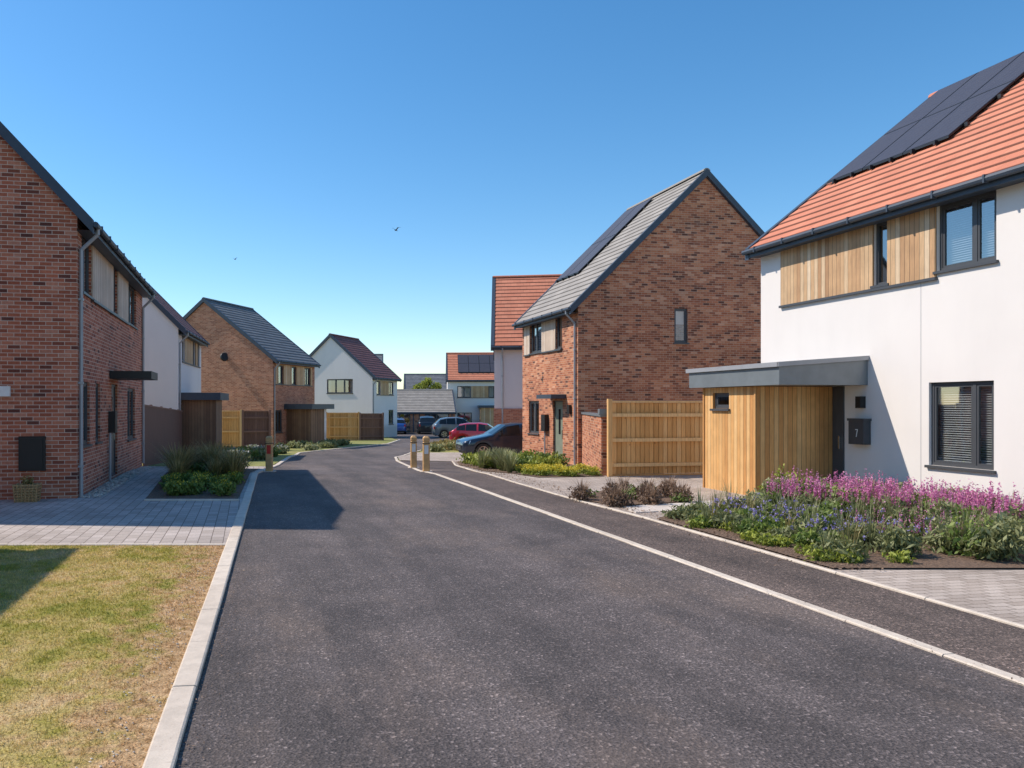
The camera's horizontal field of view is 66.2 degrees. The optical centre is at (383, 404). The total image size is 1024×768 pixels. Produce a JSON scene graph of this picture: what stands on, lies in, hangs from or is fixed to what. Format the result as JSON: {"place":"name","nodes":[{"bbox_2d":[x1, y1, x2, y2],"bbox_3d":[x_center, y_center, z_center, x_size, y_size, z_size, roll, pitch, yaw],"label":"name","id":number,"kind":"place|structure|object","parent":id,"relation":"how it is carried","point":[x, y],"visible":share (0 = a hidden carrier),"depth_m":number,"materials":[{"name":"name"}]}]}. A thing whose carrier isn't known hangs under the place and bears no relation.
{"place":"outdoors","nodes":[
{"label":"outdoors","id":0,"kind":"place"},
{"bbox_2d":[0,544,224,767],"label":"lawn","id":1,"kind":"structure","parent":0,"point":[151,724],"depth_m":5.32,"materials":[{"name":"plant"}]},
{"bbox_2d":[75,557,217,767],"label":"scattered gravel","id":2,"kind":"structure","parent":1,"relation":"on","point":[153,671],"depth_m":5.20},
{"bbox_2d":[0,466,264,544],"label":"driveway paving","id":3,"kind":"structure","parent":0,"point":[125,512],"depth_m":12.03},
{"bbox_2d":[12,475,41,502],"bbox_3d":[-6.550,1.536,14.149,0.451,0.510,0.298,0,0,-8],"label":"wicker basket","id":4,"kind":"object","parent":3,"relation":"on","point":[25,490],"visible":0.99,"depth_m":14.04,"materials":[{"name":"brown wicker"}]},
{"bbox_2d":[82,466,154,497],"bbox_3d":[-6.382,1.822,19.123,0.442,0.167,9.033,0,0,-10],"label":"pebble strip","id":5,"kind":"object","parent":3,"relation":"on","point":[113,484],"visible":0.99,"depth_m":17.54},
{"bbox_2d":[144,440,260,500],"bbox_3d":[-4.212,1.379,18.247,2.717,1.042,8.157,0,0,-5],"label":"flower bed","id":6,"kind":"object","parent":3,"relation":"on","point":[218,473],"visible":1,"depth_m":17.03,"materials":[{"name":"plant"}]},
{"bbox_2d":[142,437,396,465],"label":"verge","id":7,"kind":"structure","parent":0,"point":[292,451],"depth_m":41.31,"materials":[{"name":"plant"}]},
{"bbox_2d":[222,410,241,447],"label":"garden fence","id":8,"kind":"object","parent":7,"relation":"on","point":[232,427],"visible":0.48,"depth_m":40.01,"materials":[{"name":"wood"}]},
{"bbox_2d":[222,444,289,461],"bbox_3d":[-5.798,1.996,31.172,3.015,1.032,12.512,0,0,0],"label":"flower bed","id":9,"kind":"object","parent":7,"relation":"on","point":[277,449],"visible":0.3,"depth_m":31.55,"materials":[{"name":"green plant"}]},
{"bbox_2d":[242,410,270,448],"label":"garden fence","id":10,"kind":"object","parent":7,"relation":"on","point":[256,427],"visible":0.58,"depth_m":40.20,"materials":[{"name":"wood"}]},
{"bbox_2d":[273,438,351,450],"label":"flower bed","id":11,"kind":"object","parent":7,"relation":"on","point":[317,445],"visible":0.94,"depth_m":42.82,"materials":[{"name":"green plant"}]},
{"bbox_2d":[326,412,359,439],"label":"garden fence","id":12,"kind":"object","parent":7,"relation":"on","point":[343,426],"visible":0.75,"depth_m":55.00,"materials":[{"name":"wood"}]},
{"bbox_2d":[359,413,383,439],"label":"garden fence","id":13,"kind":"object","parent":7,"relation":"on","point":[371,426],"visible":0.94,"depth_m":55.25,"materials":[{"name":"wood"}]},
{"bbox_2d":[420,450,458,451],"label":"verge","id":14,"kind":"structure","parent":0,"point":[445,451],"depth_m":39.62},
{"bbox_2d":[421,437,463,451],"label":"flower bed","id":15,"kind":"object","parent":14,"relation":"on","point":[441,445],"visible":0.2,"depth_m":40.45,"materials":[{"name":"green plant"}]},
{"bbox_2d":[0,0,1023,389],"label":"sky","id":16,"kind":"structure","parent":0,"point":[291,141],"materials":[{"name":"blue"}]},
{"bbox_2d":[175,432,1023,767],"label":"road","id":17,"kind":"structure","parent":0,"point":[383,608],"depth_m":5.45,"materials":[{"name":"asphalt"}]},
{"bbox_2d":[263,436,275,471],"bbox_3d":[-3.170,1.378,21.300,0.340,1.035,0.340,0,0,0],"label":"timber bollard","id":18,"kind":"object","parent":17,"relation":"on","point":[269,454],"visible":0.92,"depth_m":21.20,"materials":[{"name":"brown wood"}]},
{"bbox_2d":[397,418,407,433],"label":"blue car","id":19,"kind":"object","parent":17,"relation":"on","point":[401,425],"visible":0.52,"depth_m":70.83,"materials":[{"name":"blue paint"}]},
{"bbox_2d":[415,416,435,433],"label":"black car","id":20,"kind":"object","parent":17,"relation":"on","point":[425,423],"visible":0.64,"depth_m":70.81,"materials":[{"name":"grey paint"}]},
{"bbox_2d":[431,417,468,437],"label":"grey estate car","id":21,"kind":"object","parent":17,"relation":"on","point":[442,427],"visible":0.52,"depth_m":59.98,"materials":[{"name":"grey paint"}]},
{"bbox_2d":[449,422,492,439],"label":"red car","id":22,"kind":"object","parent":17,"relation":"on","point":[459,431],"visible":0.34,"depth_m":45.26,"materials":[{"name":"red paint"}]},
{"bbox_2d":[398,452,1023,624],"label":"driveway paving","id":23,"kind":"structure","parent":0,"point":[997,592],"depth_m":8.12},
{"bbox_2d":[456,422,521,454],"bbox_3d":[5.220,1.488,32.691,4.220,1.485,2.040,0,0,-8],"label":"dark blue car","id":24,"kind":"object","parent":23,"relation":"on","point":[507,436],"visible":0.48,"depth_m":31.82,"materials":[{"name":"blue paint"}]},
{"bbox_2d":[456,447,601,476],"bbox_3d":[4.309,1.673,24.250,3.782,1.041,10.700,0,0,0],"label":"flower bed","id":25,"kind":"object","parent":23,"relation":"on","point":[536,464],"visible":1,"depth_m":20.99,"materials":[{"name":"plant"}]},
{"bbox_2d":[567,474,696,507],"bbox_3d":[4.768,1.643,14.576,2.178,0.576,3.040,0,0,38],"label":"flower bed","id":26,"kind":"object","parent":23,"relation":"on","point":[623,493],"visible":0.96,"depth_m":14.16,"materials":[{"name":"plant"}]},
{"bbox_2d":[623,499,739,512],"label":"slabs","id":27,"kind":"structure","parent":23,"relation":"on","point":[656,508],"depth_m":13.30,"materials":[{"name":"concrete"}]},
{"bbox_2d":[659,464,1023,567],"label":"flower bed","id":28,"kind":"object","parent":23,"relation":"on","point":[852,521],"visible":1,"depth_m":10.10,"materials":[{"name":"plant"}]},
{"bbox_2d":[401,461,1023,684],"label":"footpath","id":29,"kind":"structure","parent":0,"point":[898,612],"depth_m":7.74,"materials":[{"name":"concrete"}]},
{"bbox_2d":[450,461,882,570],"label":"bark mulch","id":30,"kind":"object","parent":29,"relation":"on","point":[765,548],"visible":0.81,"depth_m":12.96,"materials":[{"name":"brown plant"}]},
{"bbox_3d":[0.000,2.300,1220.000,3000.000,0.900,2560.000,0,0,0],"label":"ground","id":31,"kind":"structure","parent":0,"visible":0},
{"bbox_2d":[0,135,141,499],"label":"walls","id":32,"kind":"structure","parent":31,"relation":"on","point":[41,223],"depth_m":14.58,"materials":[{"name":"red brick"}]},
{"bbox_2d":[0,386,10,395],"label":"white fittings","id":33,"kind":"object","parent":32,"relation":"attached to","point":[5,390],"visible":1,"depth_m":14.36,"materials":[{"name":"plastic"}]},
{"bbox_2d":[0,121,156,297],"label":"fascia and gutters","id":34,"kind":"structure","parent":32,"relation":"attached to","point":[106,246],"depth_m":14.71,"materials":[{"name":"plastic"},{"name":"painted metal"}]},
{"bbox_2d":[18,371,157,470],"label":"black fittings","id":35,"kind":"object","parent":32,"relation":"attached to","point":[31,453],"visible":1,"depth_m":14.47,"materials":[{"name":"plastic"}]},
{"bbox_2d":[91,245,128,321],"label":"timber cladding","id":36,"kind":"structure","parent":32,"relation":"attached to","point":[102,280],"depth_m":17.65,"materials":[{"name":"wood"}]},
{"bbox_2d":[82,236,137,474],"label":"window frames","id":37,"kind":"structure","parent":32,"relation":"attached to","point":[114,314],"depth_m":16.91,"materials":[{"name":"metal"}]},
{"bbox_2d":[83,249,132,439],"bbox_3d":[-6.625,-1.205,18.674,0.001,4.210,7.400,0,0,-10],"label":"window glass","id":38,"kind":"object","parent":37,"relation":"in","point":[131,306],"visible":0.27,"depth_m":21.29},
{"bbox_2d":[112,387,113,472],"bbox_3d":[-6.643,0.610,18.747,0.030,2.120,0.750,0,0,-10],"label":"front door","id":39,"kind":"structure","parent":37,"relation":"attached to","point":[113,436],"depth_m":19.02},
{"bbox_2d":[78,229,154,497],"bbox_3d":[-6.433,-0.804,19.175,0.390,5.169,8.980,0,0,-10],"label":"downpipe","id":40,"kind":"object","parent":32,"relation":"attached to","point":[80,298],"visible":1,"depth_m":14.76,"materials":[{"name":"plastic"}]},
{"bbox_2d":[0,543,225,545],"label":"lawn edging","id":41,"kind":"object","parent":31,"relation":"on","point":[149,544],"visible":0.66,"depth_m":9.78,"materials":[{"name":"concrete"}]},
{"bbox_2d":[142,405,182,466],"bbox_3d":[-7.825,1.105,27.295,0.200,2.349,7.140,0,0,-5],"label":"garden fence","id":42,"kind":"object","parent":31,"relation":"on","point":[163,426],"visible":0.71,"depth_m":26.42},
{"bbox_2d":[142,297,200,409],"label":"walls","id":43,"kind":"structure","parent":31,"relation":"on","point":[163,338],"depth_m":30.95,"materials":[{"name":"paint"}]},
{"bbox_2d":[151,287,203,339],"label":"roof","id":44,"kind":"structure","parent":43,"relation":"on","point":[173,312],"depth_m":34.36,"materials":[{"name":"red tile"}]},
{"bbox_2d":[179,333,188,409],"bbox_3d":[-8.091,-0.380,31.137,0.390,5.080,0.100,0,0,-5],"label":"downpipe","id":45,"kind":"object","parent":43,"relation":"attached to","point":[184,338],"visible":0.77,"depth_m":31.10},
{"bbox_2d":[146,281,228,399],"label":"fascia and gutters","id":46,"kind":"structure","parent":43,"relation":"attached to","point":[193,337],"depth_m":31.23,"materials":[{"name":"plastic"},{"name":"painted metal"}]},
{"bbox_2d":[185,338,197,365],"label":"timber cladding","id":47,"kind":"structure","parent":43,"relation":"attached to","point":[188,351],"depth_m":33.88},
{"bbox_2d":[182,336,200,367],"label":"window frames","id":48,"kind":"structure","parent":43,"relation":"attached to","point":[193,356],"depth_m":35.30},
{"bbox_2d":[181,400,221,451],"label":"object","id":49,"kind":"structure","parent":43,"relation":"attached to","point":[201,421],"depth_m":31.43,"materials":[{"name":"wood"}]},
{"bbox_2d":[186,303,314,445],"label":"walls","id":50,"kind":"structure","parent":31,"relation":"on","point":[242,376],"depth_m":45.05,"materials":[{"name":"orange brick"}]},
{"bbox_2d":[220,353,227,360],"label":"black fittings","id":51,"kind":"object","parent":50,"relation":"attached to","point":[223,356],"visible":1,"depth_m":44.96,"materials":[{"name":"plastic"}]},
{"bbox_2d":[183,298,333,408],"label":"fascia and gutters","id":52,"kind":"structure","parent":50,"relation":"attached to","point":[256,344],"depth_m":45.13,"materials":[{"name":"plastic"},{"name":"painted metal"}]},
{"bbox_2d":[202,297,317,363],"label":"roof","id":53,"kind":"structure","parent":52,"relation":"on","point":[265,334],"depth_m":47.12,"materials":[{"name":"tile"}]},
{"bbox_2d":[274,362,279,445],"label":"downpipe","id":54,"kind":"object","parent":50,"relation":"attached to","point":[274,402],"visible":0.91,"depth_m":44.06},
{"bbox_2d":[276,364,311,385],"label":"timber cladding","id":55,"kind":"structure","parent":50,"relation":"attached to","point":[287,375],"depth_m":46.01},
{"bbox_2d":[275,365,312,433],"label":"window frames","id":56,"kind":"structure","parent":50,"relation":"attached to","point":[280,411],"depth_m":45.06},
{"bbox_2d":[287,409,323,443],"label":"porch","id":57,"kind":"structure","parent":50,"relation":"attached to","point":[305,424],"depth_m":45.27,"materials":[{"name":"wood"}]},
{"bbox_2d":[324,409,325,439],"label":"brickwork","id":58,"kind":"object","parent":50,"relation":"attached to","point":[325,424],"visible":0.13,"depth_m":46.97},
{"bbox_2d":[142,440,398,767],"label":"kerb","id":59,"kind":"structure","parent":31,"relation":"on","point":[165,745],"depth_m":5.28,"materials":[{"name":"concrete"}]},
{"bbox_2d":[311,337,396,436],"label":"walls","id":60,"kind":"structure","parent":31,"relation":"on","point":[332,358],"depth_m":61.33,"materials":[{"name":"paint"}]},
{"bbox_2d":[309,334,401,381],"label":"fascia and gutters","id":61,"kind":"structure","parent":60,"relation":"attached to","point":[349,354],"depth_m":61.20,"materials":[{"name":"plastic"},{"name":"painted metal"}]},
{"bbox_2d":[328,333,399,378],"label":"roof","id":62,"kind":"structure","parent":61,"relation":"on","point":[370,361],"depth_m":62.88,"materials":[{"name":"red tile"}]},
{"bbox_2d":[326,379,393,424],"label":"window frames","id":63,"kind":"structure","parent":60,"relation":"attached to","point":[344,392],"depth_m":61.37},
{"bbox_2d":[328,380,351,391],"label":"blinds","id":64,"kind":"object","parent":63,"relation":"hanging from","point":[329,385],"visible":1,"depth_m":61.68,"materials":[{"name":"fabric"}]},
{"bbox_2d":[373,379,377,412],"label":"downpipe","id":65,"kind":"object","parent":60,"relation":"attached to","point":[373,395],"visible":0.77,"depth_m":60.06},
{"bbox_2d":[380,381,388,394],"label":"timber cladding","id":66,"kind":"structure","parent":60,"relation":"attached to","point":[384,387],"depth_m":62.08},
{"bbox_2d":[408,436,418,467],"bbox_3d":[0.900,1.452,23.400,0.340,1.035,0.340,0,0,0],"label":"timber bollard","id":67,"kind":"object","parent":31,"relation":"on","point":[413,452],"visible":0.9,"depth_m":23.30,"materials":[{"name":"brown wood"}]},
{"bbox_2d":[403,374,446,388],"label":"bungalow","id":68,"kind":"object","parent":31,"relation":"on","point":[410,380],"visible":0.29,"depth_m":94.48,"materials":[{"name":"grey brick"}]},
{"bbox_2d":[420,436,432,471],"bbox_3d":[1.160,1.375,21.200,0.340,1.035,0.340,0,0,0],"label":"timber bollard","id":69,"kind":"object","parent":31,"relation":"on","point":[426,454],"visible":0.91,"depth_m":21.11,"materials":[{"name":"brown wood"}]},
{"bbox_2d":[397,389,456,431],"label":"garage block","id":70,"kind":"structure","parent":31,"relation":"on","point":[413,405],"depth_m":77.31,"materials":[{"name":"tile"}]},
{"bbox_2d":[399,414,448,431],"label":"window frames","id":71,"kind":"structure","parent":70,"relation":"in","point":[399,414],"depth_m":76.06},
{"bbox_2d":[412,377,441,388],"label":"broadleaf tree","id":72,"kind":"object","parent":31,"relation":"on","point":[426,383],"visible":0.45,"depth_m":87.16,"materials":[{"name":"green plant"}]},
{"bbox_2d":[447,382,493,422],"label":"walls","id":73,"kind":"structure","parent":31,"relation":"on","point":[467,406],"depth_m":79.87,"materials":[{"name":"paint"}]},
{"bbox_2d":[446,352,493,379],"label":"roof","id":74,"kind":"structure","parent":73,"relation":"on","point":[452,365],"depth_m":80.69,"materials":[{"name":"tile"}]},
{"bbox_2d":[458,356,493,372],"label":"black fittings","id":75,"kind":"object","parent":74,"relation":"on","point":[479,370],"visible":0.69,"depth_m":80.48,"materials":[{"name":"metal"}]},
{"bbox_2d":[458,355,493,371],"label":"solar panels","id":76,"kind":"object","parent":75,"relation":"on","point":[482,361],"visible":0.85,"depth_m":81.60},
{"bbox_2d":[446,353,493,407],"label":"fascia and gutters","id":77,"kind":"structure","parent":73,"relation":"attached to","point":[483,406],"depth_m":79.47,"materials":[{"name":"grey plastic"}]},
{"bbox_2d":[457,386,493,422],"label":"window frames","id":78,"kind":"structure","parent":73,"relation":"attached to","point":[470,396],"depth_m":79.91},
{"bbox_2d":[471,386,493,426],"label":"timber cladding","id":79,"kind":"structure","parent":73,"relation":"attached to","point":[486,415],"depth_m":78.47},
{"bbox_2d":[494,350,521,408],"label":"walls","id":80,"kind":"structure","parent":31,"relation":"on","point":[512,379],"depth_m":37.89,"materials":[{"name":"paint"}]},
{"bbox_2d":[501,348,503,423],"bbox_3d":[5.804,-0.203,37.744,0.100,5.165,0.390,0,0,9],"label":"downpipe","id":81,"kind":"object","parent":80,"relation":"attached to","point":[502,408],"visible":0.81,"depth_m":37.85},
{"bbox_2d":[491,276,521,357],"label":"fascia and gutters","id":82,"kind":"structure","parent":80,"relation":"attached to","point":[493,347],"depth_m":38.64,"materials":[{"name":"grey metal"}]},
{"bbox_2d":[494,409,521,426],"bbox_3d":[7.890,1.490,37.586,5.030,2.620,0.053,0,0,9],"label":"brickwork","id":83,"kind":"object","parent":80,"relation":"attached to","point":[512,415],"visible":0.2,"depth_m":37.85,"materials":[{"name":"red brick"}]},
{"bbox_2d":[493,274,561,345],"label":"roof","id":84,"kind":"structure","parent":80,"relation":"on","point":[517,297],"depth_m":40.28,"materials":[{"name":"tile"}]},
{"bbox_2d":[582,414,606,475],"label":"wall","id":85,"kind":"structure","parent":31,"relation":"on","point":[594,441],"depth_m":21.22,"materials":[{"name":"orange brick"}]},
{"bbox_2d":[581,409,606,416],"bbox_3d":[6.102,0.199,22.357,0.315,0.198,5.936,0,0,10],"label":"coping","id":86,"kind":"object","parent":85,"relation":"on","point":[602,413],"visible":0.78,"depth_m":19.48,"materials":[{"name":"grey concrete"}]},
{"bbox_2d":[522,178,760,463],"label":"walls","id":87,"kind":"structure","parent":31,"relation":"on","point":[692,246],"depth_m":25.97,"materials":[{"name":"orange brick"}]},
{"bbox_2d":[524,317,561,354],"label":"timber cladding","id":88,"kind":"structure","parent":87,"relation":"attached to","point":[548,335],"depth_m":27.89,"materials":[{"name":"wood"}]},
{"bbox_2d":[544,311,576,464],"bbox_3d":[5.931,-0.528,26.659,0.390,5.156,2.630,0,0,-10],"label":"downpipe","id":89,"kind":"object","parent":87,"relation":"attached to","point":[574,349],"visible":0.87,"depth_m":25.41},
{"bbox_2d":[541,197,652,430],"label":"black fittings","id":90,"kind":"object","parent":87,"relation":"attached to","point":[544,422],"visible":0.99,"depth_m":28.65,"materials":[{"name":"plastic"}]},
{"bbox_2d":[557,199,649,279],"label":"solar panels","id":91,"kind":"object","parent":90,"relation":"on","point":[583,259],"visible":1,"depth_m":29.75,"materials":[{"name":"glass"}]},
{"bbox_2d":[523,308,689,453],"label":"window frames","id":92,"kind":"structure","parent":87,"relation":"attached to","point":[559,348],"depth_m":27.33,"materials":[{"name":"plastic"}]},
{"bbox_2d":[556,402,562,456],"bbox_3d":[6.163,0.935,26.963,0.030,2.070,0.750,0,0,-10],"label":"front door","id":93,"kind":"structure","parent":92,"relation":"attached to","point":[559,440],"depth_m":27.07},
{"bbox_2d":[559,409,560,433],"bbox_3d":[6.143,0.585,26.960,0.006,0.870,0.160,0,0,-10],"label":"door glass","id":94,"kind":"object","parent":93,"relation":"attached to","point":[559,421],"visible":1,"depth_m":26.92,"materials":[{"name":"black"}]},
{"bbox_2d":[534,311,683,430],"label":"blinds","id":95,"kind":"object","parent":92,"relation":"hanging from","point":[679,317],"visible":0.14,"depth_m":26.11,"materials":[{"name":"fabric"}]},
{"bbox_2d":[516,168,709,322],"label":"roof","id":96,"kind":"structure","parent":87,"relation":"on","point":[565,293],"depth_m":27.47,"materials":[{"name":"grey tile"}]},
{"bbox_2d":[512,168,764,398],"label":"fascia and gutters","id":97,"kind":"structure","parent":87,"relation":"attached to","point":[670,208],"depth_m":25.93,"materials":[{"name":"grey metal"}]},
{"bbox_2d":[607,399,702,476],"bbox_3d":[7.034,0.875,19.501,3.004,2.050,0.200,0,0,-10],"label":"garden fence","id":98,"kind":"object","parent":31,"relation":"on","point":[646,438],"visible":0.81,"depth_m":19.52,"materials":[{"name":"wood"}]},
{"bbox_2d":[394,450,1023,685],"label":"kerb edging","id":99,"kind":"object","parent":31,"relation":"on","point":[942,653],"visible":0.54,"depth_m":6.85,"materials":[{"name":"concrete"}]},
{"bbox_2d":[452,461,1023,628],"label":"path edging","id":100,"kind":"object","parent":31,"relation":"on","point":[881,585],"visible":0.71,"depth_m":8.45,"materials":[{"name":"concrete"}]},
{"bbox_2d":[761,182,1023,504],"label":"walls","id":101,"kind":"structure","parent":31,"relation":"on","point":[914,342],"depth_m":13.39,"materials":[{"name":"paint"}]},
{"bbox_2d":[703,386,831,494],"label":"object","id":102,"kind":"structure","parent":101,"relation":"attached to","point":[754,437],"depth_m":15.18,"materials":[{"name":"brown wood"}]},
{"bbox_2d":[689,360,867,387],"bbox_3d":[7.874,-0.625,15.673,1.847,0.510,2.920,0,0,-10],"label":"porch canopy","id":103,"kind":"object","parent":101,"relation":"attached to","point":[850,373],"visible":0.73,"depth_m":14.35,"materials":[{"name":"grey metal"}]},
{"bbox_2d":[686,356,869,372],"bbox_3d":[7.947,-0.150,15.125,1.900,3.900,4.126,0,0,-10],"label":"porch roof","id":104,"kind":"object","parent":103,"relation":"on","point":[782,363],"visible":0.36,"depth_m":14.31,"materials":[{"name":"metal"}]},
{"bbox_2d":[710,190,998,484],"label":"window frames","id":105,"kind":"structure","parent":101,"relation":"attached to","point":[863,427],"depth_m":12.93,"materials":[{"name":"metal"}]},
{"bbox_2d":[838,436,840,448],"bbox_3d":[8.875,0.725,15.012,0.050,0.250,0.030,0,0,-10],"label":"door handle","id":106,"kind":"object","parent":105,"relation":"attached to","point":[839,442],"visible":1,"depth_m":15.00,"materials":[{"name":"metal"}]},
{"bbox_2d":[940,196,993,463],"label":"blinds","id":107,"kind":"object","parent":105,"relation":"hanging from","point":[951,447],"visible":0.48,"depth_m":12.66,"materials":[{"name":"fabric"}]},
{"bbox_2d":[780,207,936,305],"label":"timber cladding","id":108,"kind":"structure","parent":101,"relation":"attached to","point":[843,263],"depth_m":14.63,"materials":[{"name":"wood"}]},
{"bbox_2d":[741,97,1023,260],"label":"fascia and gutters","id":109,"kind":"structure","parent":101,"relation":"attached to","point":[986,183],"depth_m":13.54,"materials":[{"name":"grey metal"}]},
{"bbox_2d":[749,75,1023,248],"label":"roof","id":110,"kind":"structure","parent":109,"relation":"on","point":[989,139],"depth_m":14.18,"materials":[{"name":"tile"}]},
{"bbox_2d":[827,51,1023,407],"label":"black fittings","id":111,"kind":"object","parent":101,"relation":"attached to","point":[860,401],"visible":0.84,"depth_m":15.40,"materials":[{"name":"plastic"}]},
{"bbox_2d":[829,53,1023,180],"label":"solar panels","id":112,"kind":"object","parent":111,"relation":"on","point":[960,114],"visible":1,"depth_m":16.17,"materials":[{"name":"glass"}]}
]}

